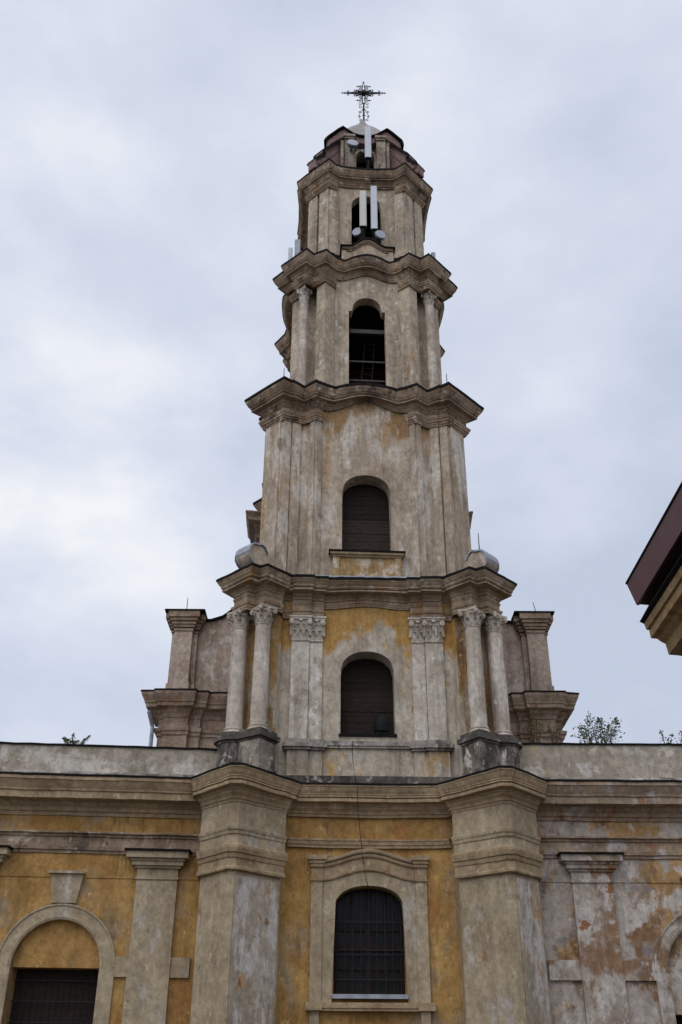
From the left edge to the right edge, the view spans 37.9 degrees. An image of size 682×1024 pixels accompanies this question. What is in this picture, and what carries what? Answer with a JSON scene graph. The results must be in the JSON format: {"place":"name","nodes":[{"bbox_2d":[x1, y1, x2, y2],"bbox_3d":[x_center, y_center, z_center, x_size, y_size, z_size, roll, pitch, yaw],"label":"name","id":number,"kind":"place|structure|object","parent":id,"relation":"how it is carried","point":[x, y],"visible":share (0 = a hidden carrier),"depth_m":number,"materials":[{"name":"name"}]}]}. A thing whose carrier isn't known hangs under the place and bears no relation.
{"place":"outdoors","nodes":[
{"label":"outdoors","id":0,"kind":"place"},
{"bbox_2d":[0,0,681,746],"label":"sky","id":1,"kind":"structure","parent":0,"point":[154,154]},
{"label":"ground","id":2,"kind":"structure","parent":0,"visible":0},
{"bbox_2d":[0,741,217,1023],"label":"church wing","id":3,"kind":"structure","parent":2,"relation":"on","point":[99,879],"depth_m":24.56,"materials":[{"name":"yellow paint"}]},
{"bbox_2d":[7,969,98,1023],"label":"door","id":4,"kind":"structure","parent":3,"relation":"in","point":[45,996],"depth_m":23.74,"materials":[{"name":"black metal"}]},
{"bbox_2d":[62,733,90,743],"bbox_3d":[-7.357,6.357,27.594,0.808,0.384,0.397,0,-31,0],"label":"shrub","id":5,"kind":"object","parent":3,"relation":"on","point":[67,740],"visible":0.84,"depth_m":27.56,"materials":[{"name":"green plant"}]},
{"bbox_2d":[190,120,551,1023],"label":"bell tower","id":6,"kind":"structure","parent":2,"relation":"on","point":[364,586],"depth_m":27.30,"materials":[{"name":"paint"}]},
{"bbox_2d":[288,248,292,259],"bbox_3d":[-1.990,-9.795,38.901,0.160,1.205,0.321,0,-31,0],"label":"panel antenna","id":7,"kind":"object","parent":6,"relation":"attached to","point":[290,251],"visible":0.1,"depth_m":38.93,"materials":[{"name":"grey plastic"}]},
{"bbox_2d":[294,239,300,255],"bbox_3d":[-1.719,-9.950,39.227,0.240,1.902,0.321,0,-31,0],"label":"panel antenna","id":8,"kind":"object","parent":6,"relation":"attached to","point":[297,246],"visible":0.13,"depth_m":39.38,"materials":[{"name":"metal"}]},
{"bbox_2d":[347,139,364,152],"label":"dish antenna","id":9,"kind":"object","parent":6,"relation":"attached to","point":[352,144],"visible":1,"depth_m":41.35,"materials":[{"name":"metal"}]},
{"bbox_2d":[352,228,361,240],"bbox_3d":[0.694,-10.734,38.603,0.406,0.465,0.438,-11,-33,19],"label":"dish antenna","id":10,"kind":"object","parent":6,"relation":"attached to","point":[356,232],"visible":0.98,"depth_m":38.44,"materials":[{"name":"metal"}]},
{"bbox_2d":[141,483,579,747],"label":"gable","id":11,"kind":"structure","parent":6,"relation":"attached to","point":[186,706],"depth_m":35.67,"materials":[{"name":"paint"}]},
{"bbox_2d":[352,741,368,888],"bbox_3d":[0.420,7.691,25.574,0.336,3.754,0.626,-15,-34,25],"label":"cable","id":12,"kind":"object","parent":6,"relation":"hanging from","point":[358,815],"visible":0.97,"depth_m":25.47,"materials":[{"name":"black rubber"}]},
{"bbox_2d":[359,190,366,238],"bbox_3d":[0.860,-11.489,38.811,0.275,2.692,0.321,0,-31,0],"label":"panel antenna","id":13,"kind":"object","parent":6,"relation":"attached to","point":[363,209],"visible":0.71,"depth_m":38.76,"materials":[{"name":"beige plastic"}]},
{"bbox_2d":[342,81,385,120],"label":"iron cross","id":14,"kind":"object","parent":6,"relation":"on","point":[362,93],"visible":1,"depth_m":46.15,"materials":[{"name":"black metal"}]},
{"bbox_2d":[361,342,374,382],"bbox_3d":[0.953,-4.970,36.130,0.405,3.809,1.030,-10,-32,17],"label":"ladder","id":15,"kind":"object","parent":6,"relation":"on","point":[368,356],"visible":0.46,"depth_m":36.81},
{"bbox_2d":[365,126,371,167],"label":"panel antenna","id":16,"kind":"object","parent":6,"relation":"on","point":[368,156],"visible":0.73,"depth_m":41.16,"materials":[{"name":"grey plastic"}]},
{"bbox_2d":[332,889,407,999],"bbox_3d":[0.689,10.521,24.328,1.807,2.550,0.622,0,-31,0],"label":"window","id":17,"kind":"structure","parent":6,"relation":"in","point":[369,964],"depth_m":24.48,"materials":[{"name":"black glass"}]},
{"bbox_2d":[370,186,377,239],"bbox_3d":[1.290,-11.527,38.801,0.260,3.112,0.321,0,-31,0],"label":"panel antenna","id":18,"kind":"object","parent":6,"relation":"on","point":[374,214],"visible":0.88,"depth_m":38.72,"materials":[{"name":"grey plastic"}]},
{"bbox_2d":[375,230,385,242],"bbox_3d":[1.454,-10.591,38.409,0.430,0.430,0.435,11,-32,-18],"label":"dish antenna","id":19,"kind":"object","parent":6,"relation":"attached to","point":[380,235],"visible":0.98,"depth_m":38.22,"materials":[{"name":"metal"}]},
{"bbox_2d":[373,715,388,733],"bbox_3d":[1.097,5.800,27.088,0.430,0.550,0.423,0,-31,0],"label":"floodlight","id":20,"kind":"object","parent":6,"relation":"on","point":[381,724],"visible":0.98,"depth_m":26.92,"materials":[{"name":"black metal"}]},
{"bbox_2d":[519,742,681,1023],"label":"church wing","id":21,"kind":"structure","parent":2,"relation":"on","point":[609,820],"depth_m":24.78,"materials":[{"name":"beige paint"}]},
{"bbox_2d":[522,712,543,742],"bbox_3d":[6.448,7.352,33.637,0.814,1.233,0.794,0,-31,0],"label":"shrub","id":22,"kind":"object","parent":21,"relation":"on","point":[534,729],"visible":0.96,"depth_m":33.66,"materials":[{"name":"green plant"}]},
{"bbox_2d":[545,720,565,742],"bbox_3d":[7.248,7.435,33.687,0.551,0.843,0.713,23,-37,-33],"label":"shrub","id":23,"kind":"object","parent":21,"relation":"on","point":[549,731],"visible":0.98,"depth_m":33.70,"materials":[{"name":"green plant"}]},
{"bbox_2d":[570,711,624,742],"bbox_3d":[7.698,6.724,29.806,1.718,1.697,1.363,-8,-32,13],"label":"shrub","id":24,"kind":"object","parent":21,"relation":"on","point":[603,737],"visible":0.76,"depth_m":29.82,"materials":[{"name":"green plant"}]},
{"bbox_2d":[658,729,681,743],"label":"shrub","id":25,"kind":"object","parent":21,"relation":"on","point":[672,735],"visible":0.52,"depth_m":28.73,"materials":[{"name":"green plant"}]},
{"bbox_2d":[676,1016,681,1023],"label":"door","id":26,"kind":"structure","parent":21,"relation":"in","point":[678,1018],"depth_m":23.77,"materials":[{"name":"black metal"}]},
{"bbox_2d":[625,482,681,655],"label":"neighbouring building","id":27,"kind":"structure","parent":2,"relation":"on","point":[653,582],"depth_m":14.24,"materials":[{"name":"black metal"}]}
]}

